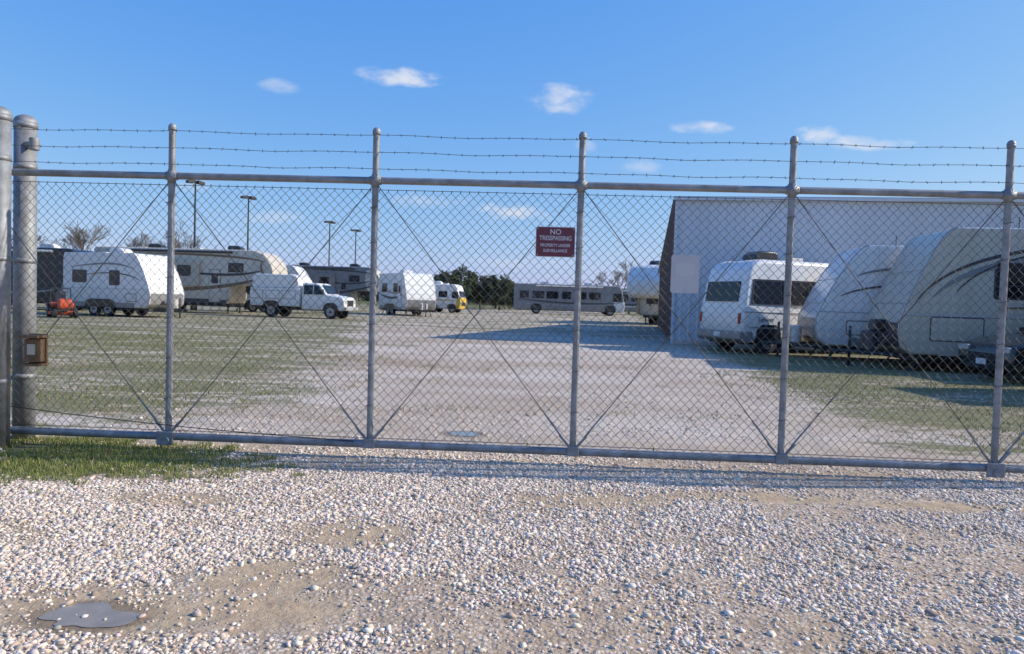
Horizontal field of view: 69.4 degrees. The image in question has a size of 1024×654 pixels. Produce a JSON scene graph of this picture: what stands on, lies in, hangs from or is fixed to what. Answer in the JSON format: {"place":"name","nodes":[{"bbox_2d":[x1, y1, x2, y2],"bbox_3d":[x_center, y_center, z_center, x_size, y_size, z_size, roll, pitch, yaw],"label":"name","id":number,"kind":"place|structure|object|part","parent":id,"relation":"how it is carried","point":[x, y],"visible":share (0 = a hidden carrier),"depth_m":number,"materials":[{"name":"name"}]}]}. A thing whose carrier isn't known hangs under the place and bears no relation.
{"place":"outdoors","nodes":[
{"label":"outdoors","id":0,"kind":"place"},
{"bbox_2d":[0,435,306,494],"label":"grass","id":1,"kind":"structure","parent":0,"point":[155,453],"depth_m":5.99,"materials":[{"name":"green plant"}]},
{"bbox_2d":[0,296,1023,653],"bbox_3d":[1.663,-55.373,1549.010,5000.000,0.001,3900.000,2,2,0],"label":"ground","id":2,"kind":"structure","parent":0,"point":[280,616],"depth_m":6.46,"materials":[{"name":"grey gravel"}]},
{"bbox_2d":[0,106,12,447],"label":"steel guide post","id":3,"kind":"object","parent":2,"relation":"on","point":[6,118],"visible":0.99,"depth_m":6.29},
{"bbox_2d":[12,114,39,438],"bbox_3d":[-4.402,-0.449,6.689,0.353,2.943,0.194,5,4,53],"label":"steel guide post","id":4,"kind":"object","parent":2,"relation":"on","point":[23,123],"visible":0.88,"depth_m":6.68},
{"bbox_2d":[17,333,47,366],"bbox_3d":[-4.202,0.195,6.535,0.219,0.280,0.478,1,2,-22],"label":"gate latch box","id":5,"kind":"object","parent":4,"relation":"attached to","point":[36,350],"visible":1,"depth_m":6.37,"materials":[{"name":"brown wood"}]},
{"bbox_2d":[11,235,47,246],"bbox_3d":[-39.251,-5.184,59.455,3.989,6.457,2.990,2,2,0],"label":"bare tree","id":6,"kind":"object","parent":2,"relation":"on","point":[39,237],"visible":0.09,"depth_m":59.41,"materials":[{"name":"grey plant"}]},
{"bbox_2d":[11,243,94,309],"bbox_3d":[-28.741,-3.047,43.849,8.160,3.950,3.080,2,2,0],"label":"motorhome","id":7,"kind":"object","parent":2,"relation":"on","point":[49,269],"visible":0.2,"depth_m":42.60,"materials":[{"name":"black paint"}]},
{"bbox_2d":[38,294,44,300],"bbox_3d":[-26.861,-1.690,42.640,0.900,0.400,0.020,2,2,0],"label":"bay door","id":8,"kind":"structure","parent":7,"relation":"in","point":[40,296],"depth_m":42.63,"materials":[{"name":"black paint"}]},
{"bbox_2d":[60,270,62,283],"bbox_3d":[-25.625,-2.882,42.589,0.800,0.800,0.020,2,2,0],"label":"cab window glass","id":9,"kind":"structure","parent":7,"relation":"in","point":[61,276],"depth_m":42.58,"materials":[{"name":"black glass"}]},
{"bbox_2d":[46,288,78,317],"bbox_3d":[-20.276,-1.096,33.405,1.200,1.325,1.600,0,3,-40],"label":"riding mower","id":10,"kind":"object","parent":2,"relation":"on","point":[58,304],"visible":0.78,"depth_m":33.20,"materials":[{"name":"orange paint"}]},
{"bbox_2d":[52,220,110,249],"bbox_3d":[-36.653,-5.532,62.679,4.304,7.073,5.585,2,2,0],"label":"bare tree","id":11,"kind":"object","parent":2,"relation":"on","point":[77,240],"visible":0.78,"depth_m":62.30,"materials":[{"name":"brown plant"}]},
{"bbox_2d":[38,602,139,627],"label":"puddle","id":12,"kind":"object","parent":2,"relation":"on","point":[98,612],"visible":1,"depth_m":3.14,"materials":[{"name":"liquid"}]},
{"bbox_2d":[63,248,187,317],"bbox_3d":[-19.197,-2.277,37.421,6.686,3.484,2.460,2,2,16],"label":"travel trailer","id":13,"kind":"object","parent":2,"relation":"on","point":[129,274],"visible":0.75,"depth_m":36.48,"materials":[{"name":"metal"}]},
{"bbox_3d":[-21.544,-2.549,36.834,0.880,0.630,0.020,2,2,16],"label":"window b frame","id":14,"kind":"part","parent":13,"relation":"part of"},
{"bbox_3d":[-21.546,-2.549,36.828,0.800,0.550,0.020,2,2,16],"label":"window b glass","id":15,"kind":"part","parent":13,"relation":"part of","materials":[{"name":"black glass"}]},
{"bbox_3d":[-19.492,-2.415,36.241,0.550,0.660,0.020,2,2,16],"label":"window glass","id":16,"kind":"part","parent":13,"relation":"part of","materials":[{"name":"black glass"}]},
{"bbox_3d":[-19.490,-2.416,36.246,0.630,0.740,0.020,2,2,16],"label":"window frame","id":17,"kind":"part","parent":13,"relation":"part of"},
{"bbox_2d":[124,233,157,246],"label":"bare tree","id":18,"kind":"object","parent":2,"relation":"on","point":[140,244],"visible":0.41,"depth_m":65.06,"materials":[{"name":"grey plant"}]},
{"bbox_2d":[163,221,202,248],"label":"bare tree","id":19,"kind":"object","parent":2,"relation":"on","point":[192,243],"visible":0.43,"depth_m":70.15,"materials":[{"name":"grey plant"}]},
{"bbox_2d":[94,244,287,313],"bbox_3d":[-20.559,-3.134,47.443,11.712,4.350,3.100,2,2,4],"label":"fifth wheel trailer","id":20,"kind":"object","parent":2,"relation":"on","point":[229,266],"visible":0.45,"depth_m":46.03,"materials":[{"name":"beige metal"}]},
{"bbox_3d":[-20.376,-3.518,45.926,0.880,0.680,0.020,2,2,4],"label":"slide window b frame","id":21,"kind":"part","parent":20,"relation":"part of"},
{"bbox_3d":[-20.376,-3.518,45.920,0.800,0.600,0.020,2,2,4],"label":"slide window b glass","id":22,"kind":"part","parent":20,"relation":"part of","materials":[{"name":"black glass"}]},
{"bbox_3d":[-18.518,-2.566,46.057,0.700,2.000,0.024,2,2,4],"label":"door","id":23,"kind":"part","parent":20,"relation":"part of","materials":[{"name":"white metal"}]},
{"bbox_3d":[-18.506,-3.005,46.027,0.420,0.560,0.012,2,2,4],"label":"door window","id":24,"kind":"part","parent":20,"relation":"part of","materials":[{"name":"black glass"}]},
{"bbox_3d":[-17.143,-3.681,45.921,0.980,0.580,0.020,2,2,4],"label":"loft window frame","id":25,"kind":"part","parent":20,"relation":"part of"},
{"bbox_3d":[-17.144,-3.681,45.915,0.900,0.500,0.020,2,2,4],"label":"loft window glass","id":26,"kind":"part","parent":20,"relation":"part of","materials":[{"name":"black glass"}]},
{"bbox_2d":[186,180,204,310],"bbox_3d":[-22.040,-5.657,51.352,0.440,9.017,1.240,3,3,38],"label":"street lamp","id":27,"kind":"object","parent":2,"relation":"on","point":[198,182],"visible":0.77,"depth_m":51.25,"materials":[{"name":"black metal"}]},
{"bbox_2d":[240,195,256,309],"bbox_3d":[-21.032,-5.902,58.846,0.440,9.017,1.240,3,3,38],"label":"street lamp","id":28,"kind":"object","parent":2,"relation":"on","point":[248,198],"visible":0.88,"depth_m":58.72,"materials":[{"name":"black metal"}]},
{"bbox_2d":[223,261,323,313],"bbox_3d":[-16.708,-2.887,52.938,7.586,3.714,2.480,2,2,0],"label":"travel trailer","id":29,"kind":"object","parent":2,"relation":"on","point":[297,269],"visible":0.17,"depth_m":51.82,"materials":[{"name":"metal"}]},
{"bbox_2d":[250,274,357,318],"bbox_3d":[-12.094,-1.786,43.167,5.903,2.480,2.306,2,2,10],"label":"white work truck","id":30,"kind":"object","parent":2,"relation":"on","point":[287,297],"visible":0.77,"depth_m":42.44,"materials":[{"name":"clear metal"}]},
{"bbox_2d":[324,221,335,265],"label":"street lamp","id":31,"kind":"object","parent":2,"relation":"on","point":[332,222],"visible":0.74,"depth_m":76.73,"materials":[{"name":"black metal"}]},
{"bbox_2d":[292,262,381,300],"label":"fifth wheel trailer","id":32,"kind":"object","parent":2,"relation":"on","point":[320,272],"visible":0.34,"depth_m":66.49,"materials":[{"name":"black metal"}]},
{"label":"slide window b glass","id":33,"kind":"part","parent":32,"relation":"part of","materials":[{"name":"black glass"}]},
{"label":"door","id":34,"kind":"part","parent":32,"relation":"part of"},
{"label":"loft window glass","id":35,"kind":"part","parent":32,"relation":"part of","materials":[{"name":"black glass"}]},
{"bbox_2d":[351,229,360,263],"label":"street lamp","id":36,"kind":"object","parent":2,"relation":"on","point":[355,230],"visible":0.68,"depth_m":85.68,"materials":[{"name":"black metal"}]},
{"bbox_2d":[379,269,435,316],"bbox_3d":[-7.761,-2.631,56.009,2.480,3.514,6.786,0,2,-32],"label":"travel trailer","id":37,"kind":"object","parent":2,"relation":"on","point":[397,289],"visible":0.92,"depth_m":54.68,"materials":[{"name":"metal"}]},
{"bbox_3d":[-9.842,-3.040,57.078,0.020,0.600,0.900,0,2,-32],"label":"window glass","id":38,"kind":"part","parent":37,"relation":"part of","materials":[{"name":"black glass"}]},
{"bbox_3d":[-8.700,-2.939,55.247,0.020,0.600,0.750,0,2,-32],"label":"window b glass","id":39,"kind":"part","parent":37,"relation":"part of","materials":[{"name":"black glass"}]},
{"bbox_3d":[-8.306,-2.403,54.621,0.024,1.900,0.660,0,2,-32],"label":"door","id":40,"kind":"part","parent":37,"relation":"part of","materials":[{"name":"white metal"}]},
{"bbox_2d":[434,273,455,280],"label":"oak tree","id":41,"kind":"object","parent":2,"relation":"on","point":[436,278],"visible":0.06,"depth_m":105.29,"materials":[{"name":"green plant"}]},
{"bbox_2d":[432,281,468,312],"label":"shuttle bus","id":42,"kind":"object","parent":2,"relation":"on","point":[446,294],"visible":0.66,"depth_m":69.97,"materials":[{"name":"white paint"}]},
{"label":"side window glass","id":43,"kind":"part","parent":42,"relation":"part of","materials":[{"name":"black glass"}]},
{"bbox_2d":[439,264,478,301],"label":"oak tree","id":44,"kind":"object","parent":2,"relation":"on","point":[467,281],"visible":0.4,"depth_m":98.86,"materials":[{"name":"green plant"}]},
{"bbox_2d":[448,431,479,435],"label":"puddle","id":45,"kind":"object","parent":2,"relation":"on","point":[463,433],"visible":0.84,"depth_m":7.65,"materials":[{"name":"liquid"}]},
{"bbox_2d":[466,272,499,308],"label":"oak tree","id":46,"kind":"object","parent":2,"relation":"on","point":[475,293],"visible":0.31,"depth_m":102.33,"materials":[{"name":"green plant"}]},
{"bbox_2d":[357,288,626,305],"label":"distant treeline","id":47,"kind":"object","parent":2,"relation":"on","point":[365,297],"depth_m":179.54,"materials":[{"name":"green plant"}]},
{"bbox_2d":[481,275,508,308],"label":"oak tree","id":48,"kind":"object","parent":2,"relation":"on","point":[494,305],"visible":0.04,"depth_m":111.43,"materials":[{"name":"green plant"}]},
{"bbox_2d":[479,273,514,309],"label":"oak tree","id":49,"kind":"object","parent":2,"relation":"on","point":[501,293],"visible":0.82,"depth_m":97.99,"materials":[{"name":"green plant"}]},
{"bbox_2d":[506,293,513,307],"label":"oak tree","id":50,"kind":"object","parent":2,"relation":"on","point":[512,299],"visible":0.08,"depth_m":106.75,"materials":[{"name":"green plant"}]},
{"bbox_2d":[10,123,1023,477],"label":"sliding chain link gate","id":51,"kind":"structure","parent":2,"relation":"on","point":[1008,195],"depth_m":6.30,"materials":[{"name":"metal"}]},
{"bbox_2d":[535,226,575,257],"bbox_3d":[0.366,-0.719,6.249,0.335,0.256,0.012,2,2,2],"label":"no trespassing sign","id":52,"kind":"object","parent":51,"relation":"attached to","point":[555,241],"visible":1,"depth_m":6.25,"materials":[{"name":"metal"}]},
{"bbox_2d":[670,255,699,292],"bbox_3d":[1.454,-0.445,6.211,0.235,0.320,0.011,2,2,3],"label":"blank white sign","id":53,"kind":"object","parent":51,"relation":"attached to","point":[684,273],"visible":1,"depth_m":6.21,"materials":[{"name":"metal"}]},
{"bbox_2d":[513,281,626,315],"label":"motorhome","id":54,"kind":"object","parent":2,"relation":"on","point":[553,288],"visible":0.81,"depth_m":78.68,"materials":[{"name":"beige metal"}]},
{"bbox_2d":[520,291,528,297],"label":"side window glass","id":55,"kind":"structure","parent":54,"relation":"in","point":[522,293],"depth_m":78.65,"materials":[{"name":"black glass"}]},
{"bbox_2d":[533,291,543,297],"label":"side window glass","id":56,"kind":"structure","parent":54,"relation":"in","point":[537,293],"depth_m":78.65,"materials":[{"name":"black glass"}]},
{"bbox_2d":[547,291,557,297],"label":"side window glass","id":57,"kind":"structure","parent":54,"relation":"in","point":[553,295],"depth_m":78.65,"materials":[{"name":"black glass"}]},
{"bbox_2d":[556,306,564,309],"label":"bay door","id":58,"kind":"structure","parent":54,"relation":"in","point":[560,307],"depth_m":78.70,"materials":[{"name":"grey metal"}]},
{"bbox_2d":[562,292,570,298],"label":"side window glass","id":59,"kind":"structure","parent":54,"relation":"in","point":[564,295],"depth_m":78.65,"materials":[{"name":"black glass"}]},
{"bbox_2d":[566,306,573,309],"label":"bay door","id":60,"kind":"structure","parent":54,"relation":"in","point":[567,307],"depth_m":78.70,"materials":[{"name":"grey metal"}]},
{"bbox_2d":[581,292,585,298],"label":"side window glass","id":61,"kind":"structure","parent":54,"relation":"in","point":[583,295],"depth_m":78.65,"materials":[{"name":"black glass"}]},
{"bbox_2d":[589,293,600,299],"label":"side window glass","id":62,"kind":"structure","parent":54,"relation":"in","point":[593,295],"depth_m":78.65,"materials":[{"name":"black glass"}]},
{"bbox_2d":[613,294,620,301],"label":"cab window glass","id":63,"kind":"structure","parent":54,"relation":"in","point":[618,298],"depth_m":78.66,"materials":[{"name":"black glass"}]},
{"bbox_2d":[589,270,627,286],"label":"bare tree","id":64,"kind":"object","parent":2,"relation":"on","point":[614,273],"visible":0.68,"depth_m":99.38,"materials":[{"name":"brown plant"}]},
{"bbox_2d":[601,289,636,313],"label":"motorhome","id":65,"kind":"object","parent":2,"relation":"on","point":[628,306],"visible":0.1,"depth_m":90.72,"materials":[{"name":"white metal"}]},
{"bbox_2d":[607,260,633,313],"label":"bare tree","id":66,"kind":"object","parent":2,"relation":"on","point":[626,273],"visible":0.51,"depth_m":95.59,"materials":[{"name":"brown plant"}]},
{"bbox_2d":[627,261,659,323],"bbox_3d":[10.596,-2.346,51.476,3.100,4.350,8.612,3,2,28],"label":"fifth wheel trailer","id":67,"kind":"object","parent":2,"relation":"on","point":[645,281],"visible":0.3,"depth_m":48.19,"materials":[{"name":"white metal"}]},
{"bbox_3d":[8.697,-1.916,50.622,0.024,2.000,0.700,3,2,28],"label":"door","id":68,"kind":"part","parent":67,"relation":"part of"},
{"bbox_2d":[697,251,833,353],"bbox_3d":[8.444,-0.789,23.639,4.470,3.150,2.210,1,2,-21],"label":"camper van","id":69,"kind":"object","parent":2,"relation":"on","point":[758,292],"visible":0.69,"depth_m":22.42,"materials":[{"name":"white metal"}]},
{"bbox_3d":[7.674,-1.044,22.191,1.000,0.661,0.067,1,2,-21],"label":"side window","id":70,"kind":"part","parent":69,"relation":"part of","materials":[{"name":"black glass"}]},
{"bbox_3d":[8.662,-1.029,22.573,1.000,0.661,0.067,1,2,-21],"label":"side window","id":71,"kind":"part","parent":69,"relation":"part of","materials":[{"name":"black glass"}]},
{"bbox_2d":[761,235,965,365],"bbox_3d":[10.823,-0.781,20.809,7.186,3.515,2.360,2,2,10],"label":"travel trailer","id":72,"kind":"object","parent":2,"relation":"on","point":[843,285],"visible":0.27,"depth_m":19.99,"materials":[{"name":"metal"}]},
{"bbox_2d":[829,217,1023,370],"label":"travel trailer","id":73,"kind":"object","parent":2,"relation":"on","point":[957,278],"visible":0.78,"depth_m":17.11,"materials":[{"name":"metal"}]},
{"bbox_3d":[11.690,-1.046,16.806,1.330,0.880,0.020,2,2,10],"label":"window frame","id":74,"kind":"part","parent":73,"relation":"part of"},
{"bbox_3d":[11.689,-1.046,16.800,1.250,0.800,0.020,2,2,10],"label":"window glass","id":75,"kind":"part","parent":73,"relation":"part of","materials":[{"name":"black glass"}]},
{"bbox_2d":[958,327,1023,377],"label":"parked car","id":76,"kind":"object","parent":2,"relation":"on","point":[982,347],"visible":0.71,"depth_m":15.44,"materials":[{"name":"black paint"}]},
{"bbox_2d":[0,440,1023,653],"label":"gravel","id":77,"kind":"structure","parent":0,"point":[549,473],"depth_m":4.29,"materials":[{"name":"grey gravel"}]},
{"bbox_2d":[0,0,1023,293],"label":"sky","id":78,"kind":"structure","parent":0,"point":[932,74],"materials":[{"name":"blue"}]},
{"bbox_2d":[10,325,1023,450],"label":"grass","id":79,"kind":"structure","parent":0,"point":[340,355],"depth_m":14.25,"materials":[{"name":"green plant"}]},
{"bbox_2d":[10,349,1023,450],"bbox_3d":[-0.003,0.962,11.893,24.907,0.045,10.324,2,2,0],"label":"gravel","id":80,"kind":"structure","parent":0,"point":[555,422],"depth_m":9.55,"materials":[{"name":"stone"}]},
{"bbox_2d":[657,196,1023,349],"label":"metal warehouse","id":81,"kind":"structure","parent":0,"point":[902,213],"depth_m":25.73,"materials":[{"name":"paint"}]}
]}

